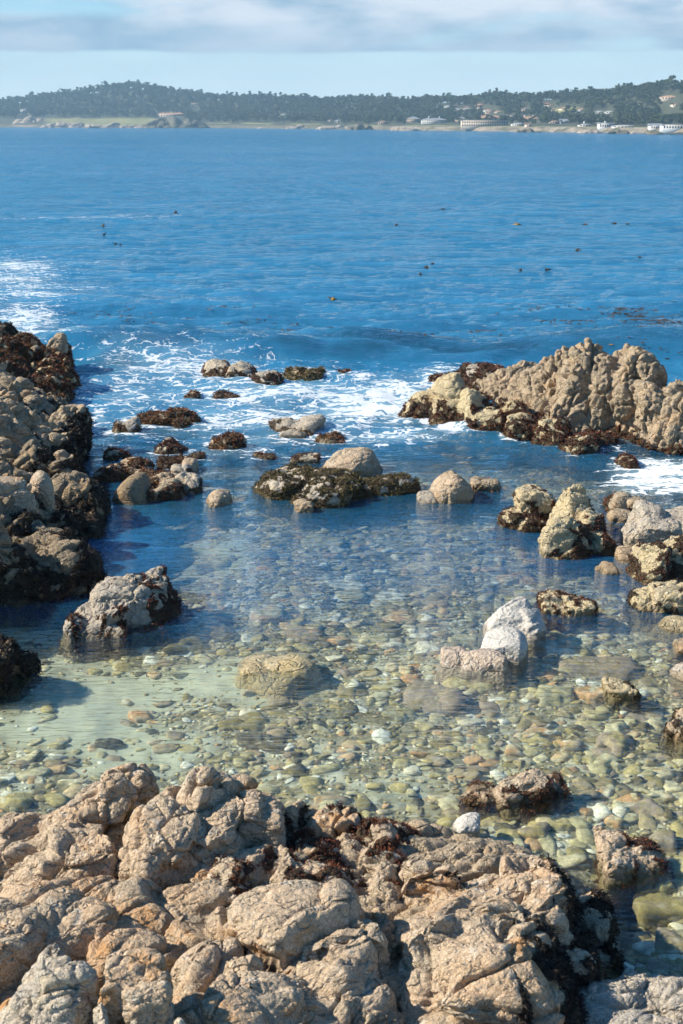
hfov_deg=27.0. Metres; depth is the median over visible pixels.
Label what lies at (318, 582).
flat stone
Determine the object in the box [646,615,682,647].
boulder
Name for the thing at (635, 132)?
shore outcrop
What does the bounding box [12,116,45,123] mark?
shore outcrop
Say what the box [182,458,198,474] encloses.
boulder
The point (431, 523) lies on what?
flat stone
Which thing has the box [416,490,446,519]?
boulder
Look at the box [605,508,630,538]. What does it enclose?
boulder
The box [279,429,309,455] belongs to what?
shore rock
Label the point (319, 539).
submerged rock
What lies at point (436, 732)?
cobble
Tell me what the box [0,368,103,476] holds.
cliff
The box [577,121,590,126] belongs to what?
house
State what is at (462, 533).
flat stone
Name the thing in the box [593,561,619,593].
boulder
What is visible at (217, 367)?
shore rock
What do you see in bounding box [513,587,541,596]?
flat stone
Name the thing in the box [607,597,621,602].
cobble
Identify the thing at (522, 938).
boulder
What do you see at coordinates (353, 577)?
submerged rock
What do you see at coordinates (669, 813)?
cobble
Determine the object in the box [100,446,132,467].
shore rock
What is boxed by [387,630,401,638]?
cobble
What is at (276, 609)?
submerged rock
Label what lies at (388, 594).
flat stone
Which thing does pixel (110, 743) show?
submerged rock
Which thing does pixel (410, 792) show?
cobble
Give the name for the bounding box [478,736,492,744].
cobble
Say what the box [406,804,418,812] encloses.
cobble
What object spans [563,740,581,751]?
cobble
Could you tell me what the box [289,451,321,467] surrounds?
shore rock
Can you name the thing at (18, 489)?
boulder
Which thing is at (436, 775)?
cobble
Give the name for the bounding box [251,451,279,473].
shore rock
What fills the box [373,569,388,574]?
flat stone
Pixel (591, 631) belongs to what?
cobble
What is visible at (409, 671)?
cobble
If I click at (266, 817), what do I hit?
boulder
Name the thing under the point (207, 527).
flat stone
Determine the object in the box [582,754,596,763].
cobble
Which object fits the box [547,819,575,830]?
submerged rock
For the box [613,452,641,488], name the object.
reef rock
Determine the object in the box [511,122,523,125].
house
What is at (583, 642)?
submerged rock
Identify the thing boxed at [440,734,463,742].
cobble
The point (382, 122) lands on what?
house
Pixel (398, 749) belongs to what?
cobble
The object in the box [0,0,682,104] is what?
sky
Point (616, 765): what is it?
cobble
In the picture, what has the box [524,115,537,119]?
house
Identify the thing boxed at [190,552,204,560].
flat stone
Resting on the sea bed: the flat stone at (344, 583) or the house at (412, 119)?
the flat stone at (344, 583)
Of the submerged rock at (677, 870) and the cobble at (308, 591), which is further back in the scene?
the cobble at (308, 591)
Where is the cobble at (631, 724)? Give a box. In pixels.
[628,721,640,727]
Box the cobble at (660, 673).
[654,670,668,676]
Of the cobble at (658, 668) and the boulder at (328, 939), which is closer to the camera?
the boulder at (328, 939)
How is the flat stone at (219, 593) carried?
on the sea bed
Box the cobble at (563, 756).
[550,751,570,762]
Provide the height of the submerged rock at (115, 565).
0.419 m
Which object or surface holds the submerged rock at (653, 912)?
on the sea bed
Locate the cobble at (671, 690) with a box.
[668,686,675,693]
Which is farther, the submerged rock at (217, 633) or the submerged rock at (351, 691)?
the submerged rock at (217, 633)
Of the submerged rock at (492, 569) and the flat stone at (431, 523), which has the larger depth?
the flat stone at (431, 523)
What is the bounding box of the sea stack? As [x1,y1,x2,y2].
[468,337,682,466]
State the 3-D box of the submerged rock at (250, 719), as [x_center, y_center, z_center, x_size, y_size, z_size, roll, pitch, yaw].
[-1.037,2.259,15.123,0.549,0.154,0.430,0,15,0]
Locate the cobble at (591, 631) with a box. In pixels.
[583,629,598,633]
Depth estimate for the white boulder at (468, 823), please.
12.36 m
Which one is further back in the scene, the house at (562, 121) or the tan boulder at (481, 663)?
the house at (562, 121)
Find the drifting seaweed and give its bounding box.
[70,301,682,358]
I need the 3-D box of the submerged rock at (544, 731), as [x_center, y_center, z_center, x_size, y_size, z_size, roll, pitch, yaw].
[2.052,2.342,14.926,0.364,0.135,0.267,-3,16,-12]
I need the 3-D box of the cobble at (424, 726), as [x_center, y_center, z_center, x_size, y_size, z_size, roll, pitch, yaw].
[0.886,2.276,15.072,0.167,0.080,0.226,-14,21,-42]
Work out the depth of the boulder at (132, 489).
23.16 m
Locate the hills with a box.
[0,88,682,132]
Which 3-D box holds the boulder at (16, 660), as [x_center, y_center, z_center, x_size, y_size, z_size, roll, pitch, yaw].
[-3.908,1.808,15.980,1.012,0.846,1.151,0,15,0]
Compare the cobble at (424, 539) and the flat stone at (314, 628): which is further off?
the cobble at (424, 539)
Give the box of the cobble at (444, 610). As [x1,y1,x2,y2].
[438,607,447,613]
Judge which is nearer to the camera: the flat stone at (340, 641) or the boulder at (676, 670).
the boulder at (676, 670)
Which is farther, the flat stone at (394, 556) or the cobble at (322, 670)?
the flat stone at (394, 556)
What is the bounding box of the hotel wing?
[421,116,446,123]
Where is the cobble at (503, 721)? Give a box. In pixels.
[499,719,510,724]
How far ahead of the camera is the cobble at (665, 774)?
13.87 m
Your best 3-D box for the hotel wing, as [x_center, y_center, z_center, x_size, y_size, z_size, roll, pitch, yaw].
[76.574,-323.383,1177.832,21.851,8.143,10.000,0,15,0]
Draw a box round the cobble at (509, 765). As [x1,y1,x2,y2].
[502,762,516,768]
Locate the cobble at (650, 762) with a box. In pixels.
[645,758,657,766]
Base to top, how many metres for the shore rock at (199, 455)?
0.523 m
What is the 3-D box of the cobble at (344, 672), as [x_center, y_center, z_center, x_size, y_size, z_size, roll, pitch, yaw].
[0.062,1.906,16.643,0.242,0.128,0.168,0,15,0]
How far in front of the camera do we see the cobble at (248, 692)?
15.89 m
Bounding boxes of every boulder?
[0,476,37,512]
[0,632,42,705]
[0,879,119,997]
[0,943,100,1023]
[30,470,54,511]
[55,564,194,662]
[92,454,165,499]
[93,1003,185,1023]
[98,947,175,1023]
[111,472,158,523]
[146,470,188,524]
[155,452,192,471]
[170,464,206,515]
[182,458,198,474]
[190,842,402,907]
[202,489,233,526]
[223,878,389,1001]
[235,651,323,698]
[237,789,310,847]
[243,462,422,525]
[286,802,422,872]
[290,498,315,530]
[322,447,385,478]
[351,881,404,1023]
[394,852,628,1023]
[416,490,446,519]
[429,470,476,521]
[434,646,512,691]
[451,812,480,837]
[457,767,574,824]
[470,476,505,509]
[477,596,546,655]
[481,626,528,679]
[491,482,555,549]
[532,588,598,633]
[534,483,617,576]
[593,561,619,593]
[593,825,678,916]
[598,491,644,519]
[601,676,645,713]
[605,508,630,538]
[613,545,632,580]
[619,499,682,545]
[622,577,682,632]
[623,534,682,594]
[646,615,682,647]
[658,705,682,758]
[666,638,682,663]
[668,662,682,696]
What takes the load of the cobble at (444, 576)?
on the sea bed
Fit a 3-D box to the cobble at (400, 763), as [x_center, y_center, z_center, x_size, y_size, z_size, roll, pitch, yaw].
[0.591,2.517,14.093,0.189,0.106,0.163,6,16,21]
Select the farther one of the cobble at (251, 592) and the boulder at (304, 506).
the boulder at (304, 506)
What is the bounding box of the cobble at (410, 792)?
[406,788,417,796]
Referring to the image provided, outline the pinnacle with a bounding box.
[30,332,75,368]
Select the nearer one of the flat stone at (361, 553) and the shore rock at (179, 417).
the flat stone at (361, 553)
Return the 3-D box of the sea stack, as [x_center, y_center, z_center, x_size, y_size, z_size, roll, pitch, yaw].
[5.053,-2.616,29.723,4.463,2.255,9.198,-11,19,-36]
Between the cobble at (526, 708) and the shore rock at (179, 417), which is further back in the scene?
the shore rock at (179, 417)
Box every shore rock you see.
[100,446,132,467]
[110,416,142,449]
[136,406,202,440]
[150,436,187,468]
[183,389,200,398]
[189,450,207,474]
[201,359,285,384]
[206,429,247,466]
[211,389,239,398]
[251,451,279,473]
[267,414,325,436]
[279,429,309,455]
[282,364,326,380]
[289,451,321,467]
[309,430,345,460]
[337,368,351,372]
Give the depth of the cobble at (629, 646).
17.38 m
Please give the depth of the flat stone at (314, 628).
17.86 m
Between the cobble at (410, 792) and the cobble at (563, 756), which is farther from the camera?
the cobble at (563, 756)
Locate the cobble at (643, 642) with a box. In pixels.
[635,639,651,645]
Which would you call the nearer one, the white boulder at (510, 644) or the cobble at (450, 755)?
the cobble at (450, 755)
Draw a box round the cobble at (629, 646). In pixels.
[622,643,634,648]
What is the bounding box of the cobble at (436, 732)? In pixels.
[432,730,442,734]
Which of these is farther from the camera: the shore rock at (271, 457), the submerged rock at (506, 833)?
the shore rock at (271, 457)
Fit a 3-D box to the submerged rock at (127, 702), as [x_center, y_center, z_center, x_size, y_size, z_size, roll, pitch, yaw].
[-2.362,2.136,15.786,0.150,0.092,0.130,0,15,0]
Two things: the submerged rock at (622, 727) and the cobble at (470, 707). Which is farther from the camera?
the cobble at (470, 707)
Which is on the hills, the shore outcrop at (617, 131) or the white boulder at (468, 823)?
the shore outcrop at (617, 131)
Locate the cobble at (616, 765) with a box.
[610,761,621,770]
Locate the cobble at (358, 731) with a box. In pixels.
[353,727,362,734]
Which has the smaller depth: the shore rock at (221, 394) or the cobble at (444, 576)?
the cobble at (444, 576)
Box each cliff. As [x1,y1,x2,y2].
[0,321,18,335]
[0,327,82,402]
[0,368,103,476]
[0,439,122,630]
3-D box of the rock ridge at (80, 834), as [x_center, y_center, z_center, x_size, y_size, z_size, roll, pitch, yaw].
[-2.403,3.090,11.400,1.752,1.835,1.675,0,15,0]
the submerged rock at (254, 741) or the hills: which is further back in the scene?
the hills
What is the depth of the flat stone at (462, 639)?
17.68 m
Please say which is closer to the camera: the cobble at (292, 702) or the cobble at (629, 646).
the cobble at (292, 702)
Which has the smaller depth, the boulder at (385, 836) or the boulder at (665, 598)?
the boulder at (385, 836)
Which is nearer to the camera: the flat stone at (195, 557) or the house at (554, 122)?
the flat stone at (195, 557)
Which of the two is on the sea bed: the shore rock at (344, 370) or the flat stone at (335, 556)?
the flat stone at (335, 556)
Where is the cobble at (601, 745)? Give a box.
[597,743,606,747]
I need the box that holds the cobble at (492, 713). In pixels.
[481,709,498,717]
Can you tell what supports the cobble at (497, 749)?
on the sea bed
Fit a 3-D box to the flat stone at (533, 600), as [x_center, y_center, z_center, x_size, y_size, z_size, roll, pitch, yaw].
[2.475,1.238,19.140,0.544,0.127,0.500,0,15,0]
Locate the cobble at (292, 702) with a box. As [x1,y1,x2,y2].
[290,699,294,705]
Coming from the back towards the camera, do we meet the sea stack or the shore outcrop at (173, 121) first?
the shore outcrop at (173, 121)
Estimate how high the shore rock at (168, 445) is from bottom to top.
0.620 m
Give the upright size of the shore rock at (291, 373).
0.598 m
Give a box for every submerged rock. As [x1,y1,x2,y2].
[0,792,34,812]
[94,738,125,748]
[102,562,128,576]
[122,699,133,705]
[128,710,151,722]
[141,545,169,567]
[163,636,210,653]
[166,731,184,739]
[193,556,229,574]
[208,628,240,641]
[217,712,267,731]
[234,732,287,751]
[248,605,285,625]
[267,698,289,707]
[285,628,323,643]
[300,535,345,548]
[335,589,367,603]
[336,687,356,697]
[344,574,360,581]
[381,708,416,722]
[402,680,465,715]
[414,641,441,653]
[441,677,494,694]
[452,736,466,745]
[480,565,506,573]
[480,815,509,825]
[496,574,537,585]
[496,828,520,838]
[512,681,532,691]
[517,822,549,838]
[523,726,556,738]
[535,684,574,706]
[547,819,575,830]
[557,656,637,680]
[565,637,595,649]
[574,685,602,705]
[591,802,612,820]
[593,753,618,766]
[595,732,634,757]
[604,721,630,733]
[628,649,653,660]
[629,798,664,816]
[632,891,682,934]
[649,830,676,853]
[654,927,682,954]
[655,881,673,893]
[668,858,682,879]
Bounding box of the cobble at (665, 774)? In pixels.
[653,768,673,779]
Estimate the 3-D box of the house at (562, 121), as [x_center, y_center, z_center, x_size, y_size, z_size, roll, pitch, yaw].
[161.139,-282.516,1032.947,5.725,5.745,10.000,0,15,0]
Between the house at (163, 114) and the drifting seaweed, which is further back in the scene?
the house at (163, 114)
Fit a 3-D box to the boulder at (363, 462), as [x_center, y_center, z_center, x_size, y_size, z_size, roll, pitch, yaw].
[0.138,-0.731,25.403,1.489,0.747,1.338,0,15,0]
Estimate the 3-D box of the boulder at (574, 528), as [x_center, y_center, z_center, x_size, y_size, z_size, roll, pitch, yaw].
[3.436,0.250,21.190,1.280,1.093,2.221,0,15,0]
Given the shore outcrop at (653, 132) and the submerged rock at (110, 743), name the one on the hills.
the shore outcrop at (653, 132)
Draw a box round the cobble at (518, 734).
[514,732,521,737]
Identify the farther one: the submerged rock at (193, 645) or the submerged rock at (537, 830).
the submerged rock at (193, 645)
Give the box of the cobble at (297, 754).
[290,752,302,756]
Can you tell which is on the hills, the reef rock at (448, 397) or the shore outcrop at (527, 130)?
the shore outcrop at (527, 130)
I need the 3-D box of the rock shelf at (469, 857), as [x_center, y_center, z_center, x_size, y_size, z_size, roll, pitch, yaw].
[-0.451,4.208,10.085,8.107,2.530,5.263,0,15,0]
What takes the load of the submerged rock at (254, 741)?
on the sea bed
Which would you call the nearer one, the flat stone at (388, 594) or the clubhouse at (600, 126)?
the flat stone at (388, 594)
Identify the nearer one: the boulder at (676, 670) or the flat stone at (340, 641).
the boulder at (676, 670)
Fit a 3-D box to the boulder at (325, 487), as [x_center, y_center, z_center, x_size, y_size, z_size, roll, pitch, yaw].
[-0.099,-0.323,23.839,3.176,0.828,2.134,0,15,0]
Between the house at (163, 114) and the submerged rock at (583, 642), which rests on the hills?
the house at (163, 114)
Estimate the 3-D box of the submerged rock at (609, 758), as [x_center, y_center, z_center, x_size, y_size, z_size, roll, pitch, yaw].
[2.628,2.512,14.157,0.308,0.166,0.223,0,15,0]
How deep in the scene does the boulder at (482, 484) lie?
23.95 m
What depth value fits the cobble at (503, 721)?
15.24 m
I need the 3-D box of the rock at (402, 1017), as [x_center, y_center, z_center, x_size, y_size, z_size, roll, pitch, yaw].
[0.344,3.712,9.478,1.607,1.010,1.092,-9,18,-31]
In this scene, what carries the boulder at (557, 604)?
on the sea bed
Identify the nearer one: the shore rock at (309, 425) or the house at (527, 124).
the shore rock at (309, 425)
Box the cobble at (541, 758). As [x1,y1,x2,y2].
[533,754,548,763]
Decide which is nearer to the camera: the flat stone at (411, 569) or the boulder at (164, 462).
the flat stone at (411, 569)
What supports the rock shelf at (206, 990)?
on the rock shelf at (469, 857)
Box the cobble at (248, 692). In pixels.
[241,690,255,695]
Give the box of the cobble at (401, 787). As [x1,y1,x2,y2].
[389,782,409,792]
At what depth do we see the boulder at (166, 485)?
23.50 m
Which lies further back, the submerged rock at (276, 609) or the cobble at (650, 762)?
the submerged rock at (276, 609)
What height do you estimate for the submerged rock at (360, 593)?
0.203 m
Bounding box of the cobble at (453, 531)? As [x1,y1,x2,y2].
[451,529,463,532]
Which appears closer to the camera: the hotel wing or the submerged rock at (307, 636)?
the submerged rock at (307, 636)
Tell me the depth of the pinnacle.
34.94 m
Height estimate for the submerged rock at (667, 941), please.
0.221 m
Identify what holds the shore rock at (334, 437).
in the sea water
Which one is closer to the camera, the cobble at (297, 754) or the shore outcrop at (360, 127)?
the cobble at (297, 754)
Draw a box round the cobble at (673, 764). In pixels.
[665,760,679,768]
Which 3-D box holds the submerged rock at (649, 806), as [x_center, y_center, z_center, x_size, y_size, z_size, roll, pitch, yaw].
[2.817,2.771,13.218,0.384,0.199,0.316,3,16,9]
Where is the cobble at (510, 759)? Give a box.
[506,757,524,763]
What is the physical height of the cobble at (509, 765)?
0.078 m
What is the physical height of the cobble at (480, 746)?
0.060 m
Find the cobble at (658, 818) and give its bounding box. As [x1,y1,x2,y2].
[654,815,669,820]
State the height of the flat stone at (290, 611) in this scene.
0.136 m
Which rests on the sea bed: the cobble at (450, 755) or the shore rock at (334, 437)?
the cobble at (450, 755)
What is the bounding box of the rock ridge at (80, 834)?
[0,762,159,887]
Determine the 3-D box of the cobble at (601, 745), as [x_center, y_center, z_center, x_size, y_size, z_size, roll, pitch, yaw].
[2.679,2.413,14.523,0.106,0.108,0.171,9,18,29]
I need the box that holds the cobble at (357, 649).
[352,647,359,653]
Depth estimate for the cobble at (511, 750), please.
14.36 m
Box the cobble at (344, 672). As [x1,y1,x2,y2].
[336,668,356,676]
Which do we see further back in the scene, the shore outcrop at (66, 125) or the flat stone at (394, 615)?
the shore outcrop at (66, 125)
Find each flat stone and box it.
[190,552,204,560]
[193,623,225,634]
[198,522,214,529]
[200,619,217,624]
[211,590,228,597]
[270,592,288,598]
[279,567,298,573]
[284,608,299,616]
[287,624,321,629]
[302,627,321,633]
[315,579,341,587]
[323,552,340,559]
[328,546,345,553]
[328,637,351,645]
[330,579,366,590]
[335,642,367,650]
[349,551,379,558]
[364,634,389,645]
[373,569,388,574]
[375,592,405,601]
[376,640,404,649]
[382,609,415,624]
[390,554,400,560]
[406,564,436,571]
[420,520,438,526]
[452,635,477,643]
[457,530,477,535]
[483,526,494,532]
[500,577,517,585]
[511,594,536,605]
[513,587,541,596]
[515,551,530,559]
[523,559,535,566]
[545,640,556,646]
[545,646,579,658]
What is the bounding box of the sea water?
[0,127,682,827]
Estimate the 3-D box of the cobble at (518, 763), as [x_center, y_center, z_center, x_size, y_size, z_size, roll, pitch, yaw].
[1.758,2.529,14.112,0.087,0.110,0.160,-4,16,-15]
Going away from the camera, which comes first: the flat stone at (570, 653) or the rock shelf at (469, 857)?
the rock shelf at (469, 857)
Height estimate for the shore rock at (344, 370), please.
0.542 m
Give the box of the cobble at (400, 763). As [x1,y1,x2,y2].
[392,758,410,768]
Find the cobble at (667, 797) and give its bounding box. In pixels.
[653,790,675,803]
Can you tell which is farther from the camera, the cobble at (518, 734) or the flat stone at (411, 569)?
the flat stone at (411, 569)
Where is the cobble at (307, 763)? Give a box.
[299,759,314,766]
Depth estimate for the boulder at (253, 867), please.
10.74 m
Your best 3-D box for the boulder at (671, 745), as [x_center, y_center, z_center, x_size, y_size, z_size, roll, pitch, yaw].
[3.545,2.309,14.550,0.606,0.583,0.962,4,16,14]
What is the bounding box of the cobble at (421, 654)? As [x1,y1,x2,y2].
[414,652,426,656]
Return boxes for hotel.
[460,120,508,129]
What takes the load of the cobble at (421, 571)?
on the sea bed
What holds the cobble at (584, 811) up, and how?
on the sea bed
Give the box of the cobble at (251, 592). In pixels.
[243,589,256,594]
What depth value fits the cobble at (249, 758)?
14.20 m
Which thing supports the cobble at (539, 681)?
on the sea bed
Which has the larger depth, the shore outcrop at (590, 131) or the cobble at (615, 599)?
the shore outcrop at (590, 131)
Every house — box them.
[157,112,184,116]
[378,120,387,123]
[406,117,419,122]
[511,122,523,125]
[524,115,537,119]
[524,122,530,126]
[549,120,559,123]
[559,119,567,123]
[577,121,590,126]
[659,95,675,102]
[659,124,682,133]
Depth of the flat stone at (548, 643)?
17.51 m
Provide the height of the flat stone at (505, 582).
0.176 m
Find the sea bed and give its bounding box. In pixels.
[0,437,682,976]
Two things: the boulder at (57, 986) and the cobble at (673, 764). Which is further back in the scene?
the cobble at (673, 764)
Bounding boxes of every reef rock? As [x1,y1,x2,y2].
[396,372,505,432]
[428,361,505,387]
[492,396,622,473]
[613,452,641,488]
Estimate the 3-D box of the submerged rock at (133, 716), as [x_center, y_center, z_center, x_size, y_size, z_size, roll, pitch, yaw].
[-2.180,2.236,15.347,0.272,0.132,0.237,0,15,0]
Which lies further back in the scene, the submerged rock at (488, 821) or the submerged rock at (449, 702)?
the submerged rock at (449, 702)
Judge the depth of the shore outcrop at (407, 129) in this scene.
1070.38 m
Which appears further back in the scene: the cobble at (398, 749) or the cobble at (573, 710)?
the cobble at (573, 710)
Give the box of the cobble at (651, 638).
[644,636,656,642]
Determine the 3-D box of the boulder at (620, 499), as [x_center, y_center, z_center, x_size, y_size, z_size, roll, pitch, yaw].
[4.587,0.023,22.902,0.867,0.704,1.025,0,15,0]
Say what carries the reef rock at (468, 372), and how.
in the sea water
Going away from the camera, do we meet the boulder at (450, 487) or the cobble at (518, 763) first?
the cobble at (518, 763)
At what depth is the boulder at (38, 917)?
9.76 m
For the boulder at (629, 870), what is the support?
on the sea bed
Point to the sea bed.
(106, 701)
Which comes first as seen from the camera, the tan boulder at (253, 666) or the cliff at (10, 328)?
the tan boulder at (253, 666)
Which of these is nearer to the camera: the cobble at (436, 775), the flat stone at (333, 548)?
the cobble at (436, 775)
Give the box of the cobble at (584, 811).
[577,808,592,815]
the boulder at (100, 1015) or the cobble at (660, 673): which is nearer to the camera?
the boulder at (100, 1015)
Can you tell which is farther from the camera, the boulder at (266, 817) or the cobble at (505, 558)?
the cobble at (505, 558)
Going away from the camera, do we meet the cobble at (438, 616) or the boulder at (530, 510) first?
the cobble at (438, 616)
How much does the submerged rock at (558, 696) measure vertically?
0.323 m
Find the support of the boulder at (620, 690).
on the sea bed
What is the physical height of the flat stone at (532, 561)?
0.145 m
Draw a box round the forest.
[0,78,682,124]
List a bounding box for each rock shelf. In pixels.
[0,875,244,1010]
[2,812,533,1007]
[170,936,397,1023]
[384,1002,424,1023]
[579,971,682,1023]
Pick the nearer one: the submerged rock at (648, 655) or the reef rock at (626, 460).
the submerged rock at (648, 655)
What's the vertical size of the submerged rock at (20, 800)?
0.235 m
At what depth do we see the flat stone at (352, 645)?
17.46 m
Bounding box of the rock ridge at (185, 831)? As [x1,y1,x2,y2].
[116,765,258,890]
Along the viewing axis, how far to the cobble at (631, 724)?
15.00 m
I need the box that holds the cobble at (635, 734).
[628,731,639,737]
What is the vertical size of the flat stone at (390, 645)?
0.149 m
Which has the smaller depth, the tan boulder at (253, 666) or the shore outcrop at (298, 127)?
the tan boulder at (253, 666)
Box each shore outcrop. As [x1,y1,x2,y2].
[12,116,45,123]
[39,122,92,127]
[83,122,146,127]
[142,115,209,127]
[281,125,306,128]
[317,125,346,128]
[345,124,373,129]
[391,127,433,130]
[515,128,540,131]
[578,130,601,132]
[607,129,629,133]
[630,131,646,133]
[647,130,682,134]
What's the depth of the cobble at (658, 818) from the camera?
13.01 m
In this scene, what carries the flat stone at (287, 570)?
on the sea bed
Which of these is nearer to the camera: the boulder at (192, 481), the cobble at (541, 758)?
the cobble at (541, 758)
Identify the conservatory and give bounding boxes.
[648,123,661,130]
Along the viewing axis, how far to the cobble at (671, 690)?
16.00 m
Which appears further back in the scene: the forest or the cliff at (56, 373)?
the forest
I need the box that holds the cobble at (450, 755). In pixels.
[445,751,462,759]
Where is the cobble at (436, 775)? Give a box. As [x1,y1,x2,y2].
[429,772,443,778]
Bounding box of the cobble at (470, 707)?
[464,701,475,709]
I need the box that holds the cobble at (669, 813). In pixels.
[664,809,674,820]
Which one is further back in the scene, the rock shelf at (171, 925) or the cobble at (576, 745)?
the cobble at (576, 745)
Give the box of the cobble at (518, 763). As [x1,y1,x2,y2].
[513,759,522,767]
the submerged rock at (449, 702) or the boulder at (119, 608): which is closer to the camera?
the submerged rock at (449, 702)
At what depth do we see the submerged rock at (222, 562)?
21.12 m
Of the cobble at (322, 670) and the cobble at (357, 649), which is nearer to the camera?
the cobble at (322, 670)
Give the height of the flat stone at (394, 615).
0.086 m
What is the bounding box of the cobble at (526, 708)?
[520,706,529,711]
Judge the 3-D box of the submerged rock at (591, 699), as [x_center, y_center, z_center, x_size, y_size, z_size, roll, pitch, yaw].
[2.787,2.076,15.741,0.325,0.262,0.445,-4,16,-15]
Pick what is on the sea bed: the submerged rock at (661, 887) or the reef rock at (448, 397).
the submerged rock at (661, 887)
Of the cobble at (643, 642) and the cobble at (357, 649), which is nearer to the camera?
the cobble at (357, 649)
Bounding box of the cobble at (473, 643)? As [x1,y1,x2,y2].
[470,640,477,646]
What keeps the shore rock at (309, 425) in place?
in the sea water
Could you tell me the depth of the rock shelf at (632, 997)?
9.67 m
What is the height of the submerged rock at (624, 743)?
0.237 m
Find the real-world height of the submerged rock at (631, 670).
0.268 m
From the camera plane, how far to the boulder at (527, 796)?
13.02 m
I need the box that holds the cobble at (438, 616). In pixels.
[430,613,444,618]
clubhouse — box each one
[597,121,612,130]
[611,125,634,127]
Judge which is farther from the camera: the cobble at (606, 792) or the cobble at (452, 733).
the cobble at (452, 733)
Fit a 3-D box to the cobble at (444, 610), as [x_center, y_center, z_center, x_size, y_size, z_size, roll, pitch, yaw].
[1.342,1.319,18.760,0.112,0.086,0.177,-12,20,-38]
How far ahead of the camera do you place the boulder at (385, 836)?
11.42 m
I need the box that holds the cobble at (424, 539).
[417,537,428,543]
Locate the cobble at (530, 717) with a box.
[525,715,542,722]
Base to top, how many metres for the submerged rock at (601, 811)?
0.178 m
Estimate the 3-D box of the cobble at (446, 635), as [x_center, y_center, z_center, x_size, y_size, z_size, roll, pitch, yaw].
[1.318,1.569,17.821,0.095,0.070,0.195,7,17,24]
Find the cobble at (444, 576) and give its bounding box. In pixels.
[438,574,447,579]
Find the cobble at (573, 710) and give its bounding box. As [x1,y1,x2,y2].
[569,706,579,713]
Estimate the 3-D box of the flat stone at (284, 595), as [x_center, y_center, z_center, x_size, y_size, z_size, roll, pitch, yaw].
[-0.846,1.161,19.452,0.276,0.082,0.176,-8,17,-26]
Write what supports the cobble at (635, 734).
on the sea bed
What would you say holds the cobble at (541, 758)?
on the sea bed
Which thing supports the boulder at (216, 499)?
on the sea bed
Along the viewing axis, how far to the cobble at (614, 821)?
12.89 m
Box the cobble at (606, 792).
[599,788,612,796]
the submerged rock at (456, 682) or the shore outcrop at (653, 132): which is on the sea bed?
the submerged rock at (456, 682)
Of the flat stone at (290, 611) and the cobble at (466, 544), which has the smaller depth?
the flat stone at (290, 611)
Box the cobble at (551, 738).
[546,734,557,742]
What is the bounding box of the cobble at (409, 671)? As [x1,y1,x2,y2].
[397,668,412,674]
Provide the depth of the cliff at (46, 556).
19.16 m
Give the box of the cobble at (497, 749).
[493,747,501,753]
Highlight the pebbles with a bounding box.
[0,470,682,977]
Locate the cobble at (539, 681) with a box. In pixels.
[536,677,547,684]
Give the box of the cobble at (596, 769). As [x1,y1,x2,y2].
[588,763,609,774]
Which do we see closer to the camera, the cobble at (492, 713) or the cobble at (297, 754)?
the cobble at (297, 754)
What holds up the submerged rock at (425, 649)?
on the sea bed
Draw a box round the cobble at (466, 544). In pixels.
[463,540,473,546]
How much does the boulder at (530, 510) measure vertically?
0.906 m
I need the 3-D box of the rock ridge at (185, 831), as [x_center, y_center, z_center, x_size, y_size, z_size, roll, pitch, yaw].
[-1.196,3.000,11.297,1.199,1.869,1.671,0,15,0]
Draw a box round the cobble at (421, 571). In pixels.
[413,568,426,574]
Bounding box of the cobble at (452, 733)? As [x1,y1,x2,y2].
[443,731,461,736]
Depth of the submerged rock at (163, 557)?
22.29 m
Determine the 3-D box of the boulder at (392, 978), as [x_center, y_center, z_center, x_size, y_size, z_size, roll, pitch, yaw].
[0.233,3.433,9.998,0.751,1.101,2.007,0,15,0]
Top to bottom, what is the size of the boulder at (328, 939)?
1.746 m
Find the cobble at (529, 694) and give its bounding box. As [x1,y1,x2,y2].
[525,692,534,700]
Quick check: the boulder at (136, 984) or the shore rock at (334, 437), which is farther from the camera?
the shore rock at (334, 437)
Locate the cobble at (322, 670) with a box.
[318,667,329,672]
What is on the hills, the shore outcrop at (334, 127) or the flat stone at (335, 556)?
the shore outcrop at (334, 127)
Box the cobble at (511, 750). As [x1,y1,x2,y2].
[505,744,523,756]
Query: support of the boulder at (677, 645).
on the sea bed
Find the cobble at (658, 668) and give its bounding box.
[651,665,662,671]
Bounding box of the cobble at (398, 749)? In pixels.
[392,746,404,752]
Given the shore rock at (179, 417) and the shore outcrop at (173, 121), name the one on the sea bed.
the shore rock at (179, 417)
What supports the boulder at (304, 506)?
on the sea bed
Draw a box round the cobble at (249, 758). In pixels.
[244,754,255,762]
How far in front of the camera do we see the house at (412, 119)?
1217.00 m
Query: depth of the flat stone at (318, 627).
18.04 m
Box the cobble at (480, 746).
[473,743,489,750]
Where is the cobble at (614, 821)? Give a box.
[604,814,623,828]
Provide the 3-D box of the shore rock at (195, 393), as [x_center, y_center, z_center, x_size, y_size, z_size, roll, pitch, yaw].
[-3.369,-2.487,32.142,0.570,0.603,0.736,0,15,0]
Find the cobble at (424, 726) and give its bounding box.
[415,720,435,730]
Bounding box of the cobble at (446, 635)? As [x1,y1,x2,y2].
[441,633,450,639]
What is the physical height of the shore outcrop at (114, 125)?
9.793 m
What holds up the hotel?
on the hills
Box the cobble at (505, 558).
[497,556,507,560]
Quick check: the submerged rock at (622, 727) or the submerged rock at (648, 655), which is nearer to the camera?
the submerged rock at (622, 727)
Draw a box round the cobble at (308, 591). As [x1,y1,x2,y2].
[305,589,317,592]
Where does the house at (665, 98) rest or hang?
on the hills
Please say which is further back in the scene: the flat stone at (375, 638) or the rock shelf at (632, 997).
the flat stone at (375, 638)

